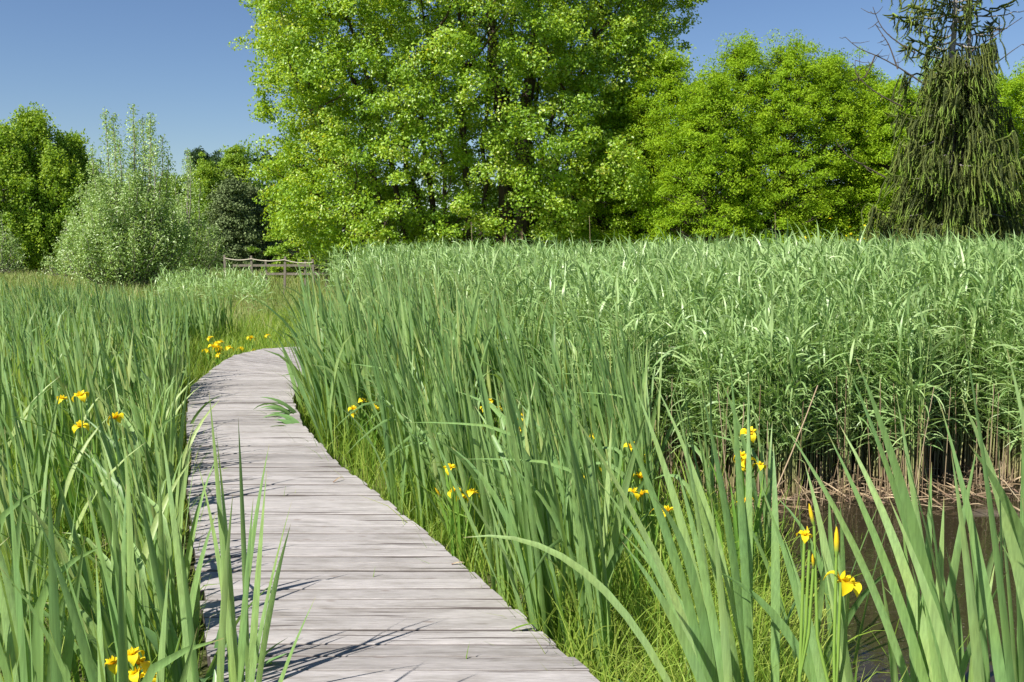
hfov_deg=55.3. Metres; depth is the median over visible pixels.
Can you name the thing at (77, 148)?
birch tree
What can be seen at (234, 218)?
pine tree
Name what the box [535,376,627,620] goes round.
cattail
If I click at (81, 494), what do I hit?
cattail
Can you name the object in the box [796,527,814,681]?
iris plant
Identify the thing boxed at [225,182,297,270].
tree
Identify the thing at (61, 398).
iris plant
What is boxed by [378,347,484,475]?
cattail
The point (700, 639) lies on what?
cattail
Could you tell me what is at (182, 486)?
cattail
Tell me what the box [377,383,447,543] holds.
cattail
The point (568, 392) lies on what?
cattail
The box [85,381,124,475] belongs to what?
cattail
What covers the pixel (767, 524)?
cattail
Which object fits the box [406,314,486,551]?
cattail
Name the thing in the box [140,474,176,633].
cattail
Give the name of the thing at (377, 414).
cattail
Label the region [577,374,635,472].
cattail
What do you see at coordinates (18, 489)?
cattail
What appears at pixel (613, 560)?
cattail
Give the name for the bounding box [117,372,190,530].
cattail
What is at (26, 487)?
cattail
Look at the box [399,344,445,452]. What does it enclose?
cattail
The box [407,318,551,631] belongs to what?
cattail
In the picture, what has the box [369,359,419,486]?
cattail
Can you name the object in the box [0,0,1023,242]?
sky
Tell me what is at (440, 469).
cattail
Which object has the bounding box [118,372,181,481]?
cattail
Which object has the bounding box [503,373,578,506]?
cattail
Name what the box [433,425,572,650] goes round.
cattail
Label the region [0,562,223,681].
cattail
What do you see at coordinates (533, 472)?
cattail
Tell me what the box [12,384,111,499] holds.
cattail
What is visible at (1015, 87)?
tree
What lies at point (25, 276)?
meadow grass
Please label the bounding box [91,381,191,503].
cattail
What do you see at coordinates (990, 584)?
cattail
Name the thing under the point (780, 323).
reed bed
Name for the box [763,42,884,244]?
tree
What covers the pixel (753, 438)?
iris plant
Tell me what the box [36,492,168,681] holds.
cattail
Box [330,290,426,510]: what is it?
cattail
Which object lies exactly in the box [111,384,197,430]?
cattail
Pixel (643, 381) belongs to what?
cattail
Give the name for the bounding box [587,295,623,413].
cattail
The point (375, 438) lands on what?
iris plant
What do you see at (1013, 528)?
cattail
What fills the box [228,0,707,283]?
maple tree
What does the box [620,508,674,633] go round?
iris plant
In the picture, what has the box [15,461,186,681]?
cattail
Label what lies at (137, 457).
cattail
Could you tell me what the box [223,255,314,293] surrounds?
rope fence
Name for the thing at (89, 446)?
cattail
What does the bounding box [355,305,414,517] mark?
cattail
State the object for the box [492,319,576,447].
cattail
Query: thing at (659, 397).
cattail
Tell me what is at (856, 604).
cattail
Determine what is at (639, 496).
iris plant
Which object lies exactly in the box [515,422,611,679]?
cattail
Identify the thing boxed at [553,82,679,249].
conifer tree
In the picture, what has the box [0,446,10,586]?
cattail
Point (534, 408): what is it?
cattail
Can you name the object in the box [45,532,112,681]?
cattail
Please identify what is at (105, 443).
cattail
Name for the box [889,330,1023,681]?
cattail
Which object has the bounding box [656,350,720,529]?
cattail
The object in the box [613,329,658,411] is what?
cattail
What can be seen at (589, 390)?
cattail
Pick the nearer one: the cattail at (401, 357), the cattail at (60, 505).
the cattail at (60, 505)
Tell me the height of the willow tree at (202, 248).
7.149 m
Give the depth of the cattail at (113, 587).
3.73 m
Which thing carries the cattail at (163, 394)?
on the ground at (204, 663)
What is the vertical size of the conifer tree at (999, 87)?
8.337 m
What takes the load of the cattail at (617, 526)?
on the ground at (204, 663)
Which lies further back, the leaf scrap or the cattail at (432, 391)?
the cattail at (432, 391)
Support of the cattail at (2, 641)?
on the ground at (204, 663)
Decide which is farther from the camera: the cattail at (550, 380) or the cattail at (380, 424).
the cattail at (550, 380)
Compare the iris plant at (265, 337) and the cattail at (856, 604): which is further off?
the iris plant at (265, 337)
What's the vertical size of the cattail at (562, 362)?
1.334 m
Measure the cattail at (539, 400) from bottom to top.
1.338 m
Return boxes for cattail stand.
[0,272,242,494]
[251,245,730,475]
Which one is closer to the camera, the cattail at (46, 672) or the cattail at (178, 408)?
the cattail at (46, 672)
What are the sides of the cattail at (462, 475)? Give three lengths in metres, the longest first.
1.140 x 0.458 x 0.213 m
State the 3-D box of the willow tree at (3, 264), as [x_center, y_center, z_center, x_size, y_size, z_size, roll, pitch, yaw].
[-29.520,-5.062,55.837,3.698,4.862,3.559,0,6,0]
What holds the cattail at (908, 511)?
in the pond water
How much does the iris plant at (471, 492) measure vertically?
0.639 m
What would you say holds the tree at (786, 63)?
on the ground at (204, 663)
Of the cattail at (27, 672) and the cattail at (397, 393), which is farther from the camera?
the cattail at (397, 393)
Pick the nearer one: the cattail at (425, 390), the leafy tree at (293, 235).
the cattail at (425, 390)
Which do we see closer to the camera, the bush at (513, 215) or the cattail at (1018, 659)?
the cattail at (1018, 659)
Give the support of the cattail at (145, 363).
on the ground at (204, 663)
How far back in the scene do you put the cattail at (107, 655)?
3.23 m
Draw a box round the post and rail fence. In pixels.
[233,260,351,291]
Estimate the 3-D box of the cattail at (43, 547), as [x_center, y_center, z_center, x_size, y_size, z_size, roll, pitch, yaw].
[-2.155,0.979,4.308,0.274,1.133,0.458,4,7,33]
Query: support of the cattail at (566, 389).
on the ground at (204, 663)
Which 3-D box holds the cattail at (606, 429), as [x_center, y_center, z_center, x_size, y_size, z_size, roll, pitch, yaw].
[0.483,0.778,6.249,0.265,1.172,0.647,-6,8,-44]
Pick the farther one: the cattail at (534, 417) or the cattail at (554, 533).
the cattail at (534, 417)
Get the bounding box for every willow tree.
[0,210,29,273]
[37,216,93,280]
[46,103,199,290]
[152,148,229,279]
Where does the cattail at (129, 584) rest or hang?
on the ground at (204, 663)
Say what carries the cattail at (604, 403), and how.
on the ground at (204, 663)
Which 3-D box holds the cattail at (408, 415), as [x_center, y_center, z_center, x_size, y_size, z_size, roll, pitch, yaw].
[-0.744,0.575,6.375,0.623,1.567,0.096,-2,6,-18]
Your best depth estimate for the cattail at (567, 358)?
7.95 m
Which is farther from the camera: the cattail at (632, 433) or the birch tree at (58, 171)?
the birch tree at (58, 171)
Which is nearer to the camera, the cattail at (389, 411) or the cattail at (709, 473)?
the cattail at (709, 473)
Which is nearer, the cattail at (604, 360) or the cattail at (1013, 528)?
the cattail at (1013, 528)
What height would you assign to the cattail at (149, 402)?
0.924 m
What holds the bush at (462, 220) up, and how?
on the ground at (204, 663)
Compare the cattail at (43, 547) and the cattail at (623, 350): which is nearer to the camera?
the cattail at (43, 547)
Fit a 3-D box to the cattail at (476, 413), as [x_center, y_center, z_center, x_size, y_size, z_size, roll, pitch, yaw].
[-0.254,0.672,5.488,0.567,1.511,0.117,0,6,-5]
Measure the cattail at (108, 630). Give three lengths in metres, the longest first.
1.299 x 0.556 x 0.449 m
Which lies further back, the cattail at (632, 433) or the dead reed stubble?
the dead reed stubble
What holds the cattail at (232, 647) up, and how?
on the ground at (204, 663)
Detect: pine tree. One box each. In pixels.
[198,168,266,272]
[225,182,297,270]
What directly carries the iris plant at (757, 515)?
on the ground at (204, 663)
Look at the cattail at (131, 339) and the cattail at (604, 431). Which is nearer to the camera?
the cattail at (604, 431)
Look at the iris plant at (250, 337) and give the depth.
16.23 m
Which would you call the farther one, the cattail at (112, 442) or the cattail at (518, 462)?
the cattail at (112, 442)
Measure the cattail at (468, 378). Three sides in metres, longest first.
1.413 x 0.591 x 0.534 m
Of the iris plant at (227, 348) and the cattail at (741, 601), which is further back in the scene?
the iris plant at (227, 348)
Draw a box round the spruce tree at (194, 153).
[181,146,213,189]
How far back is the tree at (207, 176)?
64.67 m
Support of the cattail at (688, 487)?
on the ground at (204, 663)
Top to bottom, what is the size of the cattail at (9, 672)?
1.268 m
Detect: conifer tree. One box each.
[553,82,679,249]
[581,41,723,251]
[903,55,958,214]
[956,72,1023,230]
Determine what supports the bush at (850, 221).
on the ground at (204, 663)
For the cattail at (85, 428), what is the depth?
6.76 m
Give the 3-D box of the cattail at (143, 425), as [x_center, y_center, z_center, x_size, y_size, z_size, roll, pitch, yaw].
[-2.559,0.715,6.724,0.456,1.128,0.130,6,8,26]
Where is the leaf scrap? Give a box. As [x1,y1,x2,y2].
[511,623,537,629]
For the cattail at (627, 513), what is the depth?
5.11 m
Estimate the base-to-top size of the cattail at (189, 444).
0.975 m
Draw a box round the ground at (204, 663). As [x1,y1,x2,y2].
[0,255,992,681]
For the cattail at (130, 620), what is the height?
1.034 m
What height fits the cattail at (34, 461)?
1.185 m
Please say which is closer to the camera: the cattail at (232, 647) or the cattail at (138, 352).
the cattail at (232, 647)
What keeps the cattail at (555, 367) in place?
on the ground at (204, 663)
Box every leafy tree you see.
[150,171,197,266]
[271,185,318,267]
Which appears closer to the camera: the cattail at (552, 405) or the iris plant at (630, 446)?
the iris plant at (630, 446)
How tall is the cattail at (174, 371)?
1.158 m
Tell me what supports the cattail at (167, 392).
on the ground at (204, 663)
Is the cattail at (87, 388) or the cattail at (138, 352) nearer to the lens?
the cattail at (87, 388)
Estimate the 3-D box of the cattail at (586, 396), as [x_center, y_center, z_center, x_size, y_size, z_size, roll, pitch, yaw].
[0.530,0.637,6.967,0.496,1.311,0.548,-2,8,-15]
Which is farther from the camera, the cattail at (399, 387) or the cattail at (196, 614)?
the cattail at (399, 387)
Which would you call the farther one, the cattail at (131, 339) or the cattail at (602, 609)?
the cattail at (131, 339)
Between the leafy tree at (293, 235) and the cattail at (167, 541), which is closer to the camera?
the cattail at (167, 541)
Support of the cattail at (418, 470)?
on the ground at (204, 663)
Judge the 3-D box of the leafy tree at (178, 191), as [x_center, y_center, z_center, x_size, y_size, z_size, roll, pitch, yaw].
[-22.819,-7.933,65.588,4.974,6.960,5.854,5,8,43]
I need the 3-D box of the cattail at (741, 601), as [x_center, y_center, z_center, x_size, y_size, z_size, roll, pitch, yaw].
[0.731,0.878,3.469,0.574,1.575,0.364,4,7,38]
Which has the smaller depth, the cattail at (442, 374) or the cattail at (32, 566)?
the cattail at (32, 566)
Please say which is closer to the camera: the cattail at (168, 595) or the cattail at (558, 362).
the cattail at (168, 595)
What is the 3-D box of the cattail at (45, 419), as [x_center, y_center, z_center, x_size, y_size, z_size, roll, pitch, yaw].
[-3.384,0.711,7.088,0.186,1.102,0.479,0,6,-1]
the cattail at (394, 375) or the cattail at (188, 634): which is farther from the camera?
the cattail at (394, 375)
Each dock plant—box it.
[139,604,295,681]
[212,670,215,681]
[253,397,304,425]
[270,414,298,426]
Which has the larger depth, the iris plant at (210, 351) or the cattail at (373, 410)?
the iris plant at (210, 351)
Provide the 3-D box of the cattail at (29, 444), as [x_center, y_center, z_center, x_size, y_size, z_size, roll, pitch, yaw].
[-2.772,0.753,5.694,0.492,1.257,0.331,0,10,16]
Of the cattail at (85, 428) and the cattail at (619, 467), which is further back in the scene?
the cattail at (85, 428)
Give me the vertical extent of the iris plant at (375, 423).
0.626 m
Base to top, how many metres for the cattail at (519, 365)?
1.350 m
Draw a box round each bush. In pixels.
[247,228,347,282]
[360,209,493,249]
[470,203,546,247]
[803,200,874,242]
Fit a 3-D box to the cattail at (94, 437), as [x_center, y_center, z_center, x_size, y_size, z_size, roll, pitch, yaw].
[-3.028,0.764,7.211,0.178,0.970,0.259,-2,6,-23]
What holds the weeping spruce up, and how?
on the ground at (204, 663)
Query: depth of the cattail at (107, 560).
4.03 m
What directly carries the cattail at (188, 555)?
on the ground at (204, 663)
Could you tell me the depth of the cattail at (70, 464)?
5.65 m
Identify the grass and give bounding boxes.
[0,267,487,339]
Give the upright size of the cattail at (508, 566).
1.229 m
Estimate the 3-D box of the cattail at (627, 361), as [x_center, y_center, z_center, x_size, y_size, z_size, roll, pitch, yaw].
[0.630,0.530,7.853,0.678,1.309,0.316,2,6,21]
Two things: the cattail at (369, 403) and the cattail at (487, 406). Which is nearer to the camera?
the cattail at (487, 406)
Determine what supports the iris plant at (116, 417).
on the ground at (204, 663)
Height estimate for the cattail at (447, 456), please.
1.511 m
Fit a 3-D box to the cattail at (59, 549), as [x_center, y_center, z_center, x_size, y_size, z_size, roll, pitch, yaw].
[-1.568,1.047,3.899,0.197,1.102,0.762,6,8,44]
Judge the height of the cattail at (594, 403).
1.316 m
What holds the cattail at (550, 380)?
on the ground at (204, 663)
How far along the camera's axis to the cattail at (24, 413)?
6.28 m
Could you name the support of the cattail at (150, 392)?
on the ground at (204, 663)
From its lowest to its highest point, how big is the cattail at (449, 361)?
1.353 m
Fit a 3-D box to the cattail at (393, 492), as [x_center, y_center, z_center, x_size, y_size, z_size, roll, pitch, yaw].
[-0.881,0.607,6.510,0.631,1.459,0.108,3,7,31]
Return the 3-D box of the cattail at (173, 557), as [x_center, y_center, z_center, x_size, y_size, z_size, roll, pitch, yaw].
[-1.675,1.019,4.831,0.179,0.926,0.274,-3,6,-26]
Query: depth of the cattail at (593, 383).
6.85 m
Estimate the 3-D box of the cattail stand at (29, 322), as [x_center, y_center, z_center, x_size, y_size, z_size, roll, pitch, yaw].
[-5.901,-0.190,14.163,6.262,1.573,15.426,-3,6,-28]
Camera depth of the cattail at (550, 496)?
4.72 m
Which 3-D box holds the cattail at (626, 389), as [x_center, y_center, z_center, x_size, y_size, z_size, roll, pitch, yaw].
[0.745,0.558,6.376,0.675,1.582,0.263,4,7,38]
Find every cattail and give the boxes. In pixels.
[0,363,106,558]
[0,374,49,504]
[0,376,59,471]
[0,378,48,601]
[0,380,57,502]
[0,381,63,518]
[0,409,32,469]
[0,415,109,610]
[0,425,29,570]
[0,426,83,681]
[0,434,56,634]
[0,441,142,646]
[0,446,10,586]
[0,480,44,663]
[0,508,47,654]
[0,535,75,681]
[0,538,107,681]
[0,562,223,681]
[0,619,4,670]
[1,442,115,653]
[2,489,114,681]
[4,363,145,572]
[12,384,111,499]
[13,369,58,472]
[14,459,191,677]
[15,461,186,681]
[20,491,121,681]
[22,471,164,663]
[24,338,103,481]
[28,514,280,681]
[29,390,97,527]
[33,324,106,493]
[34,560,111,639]
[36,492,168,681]
[43,332,112,533]
[43,373,131,496]
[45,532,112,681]
[48,428,192,681]
[50,402,84,527]
[65,386,129,490]
[66,414,151,603]
[67,437,166,536]
[71,395,138,568]
[75,440,130,511]
[75,458,142,531]
[84,414,138,511]
[84,470,178,622]
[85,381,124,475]
[88,384,109,479]
[90,451,217,660]
[91,347,175,479]
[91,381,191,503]
[92,394,187,432]
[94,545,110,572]
[95,529,199,660]
[96,308,140,372]
[96,374,158,462]
[97,433,153,542]
[99,345,199,407]
[101,438,185,529]
[102,389,133,495]
[109,534,171,681]
[111,373,175,426]
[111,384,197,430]
[111,402,217,523]
[112,370,168,527]
[113,432,190,570]
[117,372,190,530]
[117,400,186,495]
[118,331,178,409]
[118,339,173,407]
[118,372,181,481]
[118,401,167,492]
[119,405,145,542]
[121,326,145,391]
[124,364,161,461]
[125,378,171,419]
[126,533,151,680]
[130,439,181,548]
[132,368,185,465]
[140,315,176,415]
[140,375,178,417]
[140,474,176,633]
[144,367,223,450]
[148,453,186,590]
[160,420,314,681]
[163,389,187,476]
[197,395,290,681]
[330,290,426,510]
[336,336,398,472]
[336,336,424,492]
[338,334,417,477]
[349,333,458,528]
[350,328,423,496]
[351,329,420,514]
[352,318,438,532]
[352,342,441,517]
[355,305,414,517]
[358,331,421,405]
[363,357,430,425]
[363,382,416,492]
[365,318,423,402]
[367,333,446,534]
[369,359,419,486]
[369,362,422,486]
[372,343,428,414]
[373,332,429,396]
[376,353,455,437]
[377,373,467,562]
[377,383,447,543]
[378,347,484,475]
[381,357,475,539]
[386,369,478,451]
[392,338,470,559]
[392,378,435,468]
[396,373,436,509]
[399,295,502,565]
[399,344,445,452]
[401,400,475,565]
[405,327,469,422]
[405,342,438,416]
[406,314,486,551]
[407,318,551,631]
[407,395,484,571]
[410,319,490,433]
[410,353,492,564]
[416,329,505,569]
[417,314,494,482]
[419,331,455,396]
[428,334,484,474]
[431,403,517,601]
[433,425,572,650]
[455,415,549,637]
[459,311,534,608]
[463,464,732,681]
[466,346,521,533]
[467,406,585,618]
[475,396,554,642]
[475,412,550,622]
[479,406,572,654]
[480,362,614,681]
[482,422,599,616]
[489,391,560,548]
[490,353,572,464]
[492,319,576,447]
[494,364,591,610]
[496,351,581,456]
[498,350,552,447]
[500,327,597,431]
[500,384,624,626]
[500,420,651,661]
[502,323,563,411]
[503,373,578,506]
[504,322,540,455]
[507,356,564,457]
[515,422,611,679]
[522,366,632,553]
[528,321,593,396]
[528,355,594,449]
[531,319,575,391]
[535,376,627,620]
[538,330,584,429]
[538,349,572,399]
[539,331,614,395]
[539,381,623,480]
[539,394,598,569]
[540,357,561,414]
[540,363,585,423]
[541,370,623,526]
[542,349,600,472]
[543,328,588,474]
[543,392,655,590]
[546,337,641,507]
[547,378,718,681]
[548,387,628,547]
[551,329,658,585]
[551,346,650,437]
[553,301,639,466]
[555,337,611,452]
[555,352,605,418]
[556,331,628,414]
[557,316,626,463]
[560,331,622,459]
[561,340,651,479]
[561,359,603,485]
[563,400,650,671]
[570,322,651,411]
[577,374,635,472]
[579,342,619,480]
[580,323,655,533]
[581,346,660,532]
[583,333,655,524]
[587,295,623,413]
[588,345,646,442]
[590,358,619,497]
[595,365,628,472]
[599,338,702,480]
[603,319,654,400]
[603,348,633,434]
[605,308,668,468]
[609,313,643,445]
[612,373,633,486]
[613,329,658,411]
[617,344,662,496]
[618,334,656,415]
[623,373,779,681]
[652,365,713,581]
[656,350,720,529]
[698,377,771,603]
[713,462,853,681]
[732,486,897,675]
[761,485,891,664]
[783,359,961,681]
[880,445,1006,681]
[884,566,994,681]
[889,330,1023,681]
[924,503,1012,681]
[962,350,1023,623]
[969,428,1023,681]
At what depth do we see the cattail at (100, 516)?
4.56 m
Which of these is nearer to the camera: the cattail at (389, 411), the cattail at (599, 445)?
the cattail at (599, 445)
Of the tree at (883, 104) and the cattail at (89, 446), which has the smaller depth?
the cattail at (89, 446)
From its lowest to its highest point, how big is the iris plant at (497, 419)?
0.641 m
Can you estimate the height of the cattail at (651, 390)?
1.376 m
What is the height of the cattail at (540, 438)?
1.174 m
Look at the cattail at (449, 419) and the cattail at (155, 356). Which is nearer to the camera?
the cattail at (449, 419)
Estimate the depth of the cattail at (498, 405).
5.85 m
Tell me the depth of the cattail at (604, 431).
6.49 m
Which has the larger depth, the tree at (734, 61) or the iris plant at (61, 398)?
the tree at (734, 61)
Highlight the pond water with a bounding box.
[660,455,1020,681]
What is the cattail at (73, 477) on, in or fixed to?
on the ground at (204, 663)
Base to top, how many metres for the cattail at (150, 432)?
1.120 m
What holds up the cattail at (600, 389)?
on the ground at (204, 663)
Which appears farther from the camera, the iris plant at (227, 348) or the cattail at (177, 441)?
the iris plant at (227, 348)
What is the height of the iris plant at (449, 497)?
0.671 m
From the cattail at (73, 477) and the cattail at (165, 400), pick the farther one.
the cattail at (165, 400)
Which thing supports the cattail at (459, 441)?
on the ground at (204, 663)
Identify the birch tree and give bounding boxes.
[0,101,76,270]
[0,119,58,271]
[14,139,94,272]
[52,127,108,269]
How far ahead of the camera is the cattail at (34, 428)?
6.95 m
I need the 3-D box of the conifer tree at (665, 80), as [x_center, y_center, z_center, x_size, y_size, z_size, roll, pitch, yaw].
[5.798,-6.124,36.045,6.349,9.279,5.844,-4,7,-37]
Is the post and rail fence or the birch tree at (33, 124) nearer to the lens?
the post and rail fence
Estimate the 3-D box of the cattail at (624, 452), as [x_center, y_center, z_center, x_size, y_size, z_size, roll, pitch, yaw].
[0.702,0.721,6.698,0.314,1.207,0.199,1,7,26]
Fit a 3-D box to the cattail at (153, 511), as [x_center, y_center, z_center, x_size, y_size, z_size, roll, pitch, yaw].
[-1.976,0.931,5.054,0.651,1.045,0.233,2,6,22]
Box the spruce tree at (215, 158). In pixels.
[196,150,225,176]
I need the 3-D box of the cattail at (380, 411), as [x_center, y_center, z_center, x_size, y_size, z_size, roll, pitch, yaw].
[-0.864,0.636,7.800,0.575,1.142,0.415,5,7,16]
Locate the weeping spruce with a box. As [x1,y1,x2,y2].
[836,0,1023,246]
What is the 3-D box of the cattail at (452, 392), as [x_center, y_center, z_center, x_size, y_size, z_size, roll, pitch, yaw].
[-0.348,0.563,5.729,0.729,1.689,0.152,1,6,8]
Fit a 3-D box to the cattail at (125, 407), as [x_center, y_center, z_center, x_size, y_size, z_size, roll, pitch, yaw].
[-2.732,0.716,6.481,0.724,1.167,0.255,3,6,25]
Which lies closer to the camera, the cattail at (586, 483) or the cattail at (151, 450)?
the cattail at (586, 483)
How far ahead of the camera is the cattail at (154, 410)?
7.09 m
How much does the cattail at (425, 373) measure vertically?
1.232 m
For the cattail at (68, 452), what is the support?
on the ground at (204, 663)
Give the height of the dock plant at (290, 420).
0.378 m
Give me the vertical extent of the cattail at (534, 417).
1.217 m
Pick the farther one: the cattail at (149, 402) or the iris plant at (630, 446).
the cattail at (149, 402)
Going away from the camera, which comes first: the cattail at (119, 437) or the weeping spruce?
the cattail at (119, 437)
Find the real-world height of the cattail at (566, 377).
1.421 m
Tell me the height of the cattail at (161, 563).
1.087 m
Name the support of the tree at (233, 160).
on the ground at (204, 663)
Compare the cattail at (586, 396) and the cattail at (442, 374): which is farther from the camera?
the cattail at (442, 374)
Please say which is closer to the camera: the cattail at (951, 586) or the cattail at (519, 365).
the cattail at (951, 586)
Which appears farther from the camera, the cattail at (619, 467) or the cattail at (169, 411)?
the cattail at (169, 411)
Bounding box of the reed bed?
[137,218,1023,495]
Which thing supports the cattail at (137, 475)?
on the ground at (204, 663)
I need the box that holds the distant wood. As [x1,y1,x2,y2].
[107,139,838,263]
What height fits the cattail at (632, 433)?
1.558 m
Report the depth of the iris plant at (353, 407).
8.40 m
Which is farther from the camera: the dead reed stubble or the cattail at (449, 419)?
the dead reed stubble
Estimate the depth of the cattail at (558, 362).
7.38 m
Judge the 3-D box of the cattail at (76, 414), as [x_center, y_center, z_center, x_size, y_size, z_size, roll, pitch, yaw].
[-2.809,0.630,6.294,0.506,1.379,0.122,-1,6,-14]
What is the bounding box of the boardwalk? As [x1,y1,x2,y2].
[186,347,638,681]
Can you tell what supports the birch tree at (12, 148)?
on the ground at (204, 663)
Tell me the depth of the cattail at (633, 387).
7.75 m
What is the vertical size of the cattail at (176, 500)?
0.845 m
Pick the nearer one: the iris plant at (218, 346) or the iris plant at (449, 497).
the iris plant at (449, 497)
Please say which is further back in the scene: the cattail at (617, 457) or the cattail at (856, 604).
the cattail at (617, 457)
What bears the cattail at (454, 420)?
on the ground at (204, 663)
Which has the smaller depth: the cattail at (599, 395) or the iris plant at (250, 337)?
the cattail at (599, 395)
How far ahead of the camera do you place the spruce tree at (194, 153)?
70.55 m
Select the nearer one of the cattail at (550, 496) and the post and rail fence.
the cattail at (550, 496)
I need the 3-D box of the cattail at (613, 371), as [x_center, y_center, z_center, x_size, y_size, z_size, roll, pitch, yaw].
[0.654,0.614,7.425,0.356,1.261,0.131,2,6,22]
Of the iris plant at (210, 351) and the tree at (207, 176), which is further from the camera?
the tree at (207, 176)
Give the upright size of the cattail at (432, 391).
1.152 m
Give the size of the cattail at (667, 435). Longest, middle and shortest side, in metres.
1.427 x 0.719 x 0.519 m
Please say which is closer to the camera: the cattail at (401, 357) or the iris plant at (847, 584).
the iris plant at (847, 584)
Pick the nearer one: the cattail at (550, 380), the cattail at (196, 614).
the cattail at (196, 614)
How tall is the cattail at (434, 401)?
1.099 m
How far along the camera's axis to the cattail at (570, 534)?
4.83 m
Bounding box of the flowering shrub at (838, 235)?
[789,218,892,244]
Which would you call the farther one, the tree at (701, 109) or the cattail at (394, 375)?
the tree at (701, 109)
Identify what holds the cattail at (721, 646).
in the pond water
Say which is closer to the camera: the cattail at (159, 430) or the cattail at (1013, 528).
the cattail at (1013, 528)
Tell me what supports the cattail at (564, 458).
on the ground at (204, 663)
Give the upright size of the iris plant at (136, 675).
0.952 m
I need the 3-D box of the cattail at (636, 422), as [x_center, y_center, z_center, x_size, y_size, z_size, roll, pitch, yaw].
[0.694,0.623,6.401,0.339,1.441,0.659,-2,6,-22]
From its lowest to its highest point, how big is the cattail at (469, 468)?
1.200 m
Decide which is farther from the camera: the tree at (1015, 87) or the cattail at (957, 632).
the tree at (1015, 87)
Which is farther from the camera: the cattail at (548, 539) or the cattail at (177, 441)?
the cattail at (177, 441)
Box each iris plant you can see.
[32,395,90,555]
[50,390,101,573]
[72,411,130,500]
[104,625,156,681]
[202,336,217,370]
[213,340,224,364]
[215,345,233,363]
[245,335,255,350]
[259,331,270,347]
[348,398,372,468]
[361,402,383,465]
[361,405,379,475]
[432,463,471,558]
[435,474,478,565]
[489,398,502,468]
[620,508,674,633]
[621,443,649,561]
[625,467,673,601]
[706,457,771,585]
[709,426,766,568]
[712,451,759,599]
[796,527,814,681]
[808,504,907,681]
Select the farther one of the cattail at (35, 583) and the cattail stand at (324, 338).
the cattail stand at (324, 338)
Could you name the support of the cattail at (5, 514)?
on the ground at (204, 663)
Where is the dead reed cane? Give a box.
[761,385,817,521]
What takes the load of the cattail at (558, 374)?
on the ground at (204, 663)
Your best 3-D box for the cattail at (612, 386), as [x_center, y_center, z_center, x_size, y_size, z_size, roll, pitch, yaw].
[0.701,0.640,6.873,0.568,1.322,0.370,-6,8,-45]
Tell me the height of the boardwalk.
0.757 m
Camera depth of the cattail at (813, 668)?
3.21 m
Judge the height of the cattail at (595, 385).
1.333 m
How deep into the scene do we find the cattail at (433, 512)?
6.46 m
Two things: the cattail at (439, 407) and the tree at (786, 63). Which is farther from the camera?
the tree at (786, 63)
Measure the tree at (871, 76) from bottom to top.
9.303 m
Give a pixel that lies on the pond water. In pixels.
(853, 515)
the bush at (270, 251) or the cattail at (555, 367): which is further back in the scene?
the bush at (270, 251)
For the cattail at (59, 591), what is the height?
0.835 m
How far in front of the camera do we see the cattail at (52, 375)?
7.11 m
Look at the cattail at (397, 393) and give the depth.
6.55 m
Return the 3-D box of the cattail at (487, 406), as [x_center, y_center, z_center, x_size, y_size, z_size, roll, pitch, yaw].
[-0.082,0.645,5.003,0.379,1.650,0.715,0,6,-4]
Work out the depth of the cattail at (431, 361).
7.47 m
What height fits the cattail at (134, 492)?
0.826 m
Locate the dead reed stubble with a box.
[651,342,1020,513]
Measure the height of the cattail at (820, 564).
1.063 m
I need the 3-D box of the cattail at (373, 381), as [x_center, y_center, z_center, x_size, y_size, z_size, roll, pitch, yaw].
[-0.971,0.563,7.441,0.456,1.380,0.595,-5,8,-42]
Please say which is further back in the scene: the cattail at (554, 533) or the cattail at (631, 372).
the cattail at (631, 372)
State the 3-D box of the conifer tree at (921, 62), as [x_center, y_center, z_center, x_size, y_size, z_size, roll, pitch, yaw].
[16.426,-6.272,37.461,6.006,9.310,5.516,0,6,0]
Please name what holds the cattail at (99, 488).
on the ground at (204, 663)
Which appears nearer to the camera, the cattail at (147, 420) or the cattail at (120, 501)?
the cattail at (120, 501)
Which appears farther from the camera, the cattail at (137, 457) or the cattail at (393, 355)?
the cattail at (393, 355)
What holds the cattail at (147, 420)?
on the ground at (204, 663)
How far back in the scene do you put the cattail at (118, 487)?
4.48 m
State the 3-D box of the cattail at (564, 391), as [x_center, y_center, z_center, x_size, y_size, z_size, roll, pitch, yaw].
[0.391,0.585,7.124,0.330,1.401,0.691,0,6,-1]
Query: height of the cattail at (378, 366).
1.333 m
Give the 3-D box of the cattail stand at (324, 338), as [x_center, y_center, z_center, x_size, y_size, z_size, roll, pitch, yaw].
[-1.317,-0.297,14.499,4.676,2.247,14.390,-1,6,-12]
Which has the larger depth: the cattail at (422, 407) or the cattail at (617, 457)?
the cattail at (422, 407)

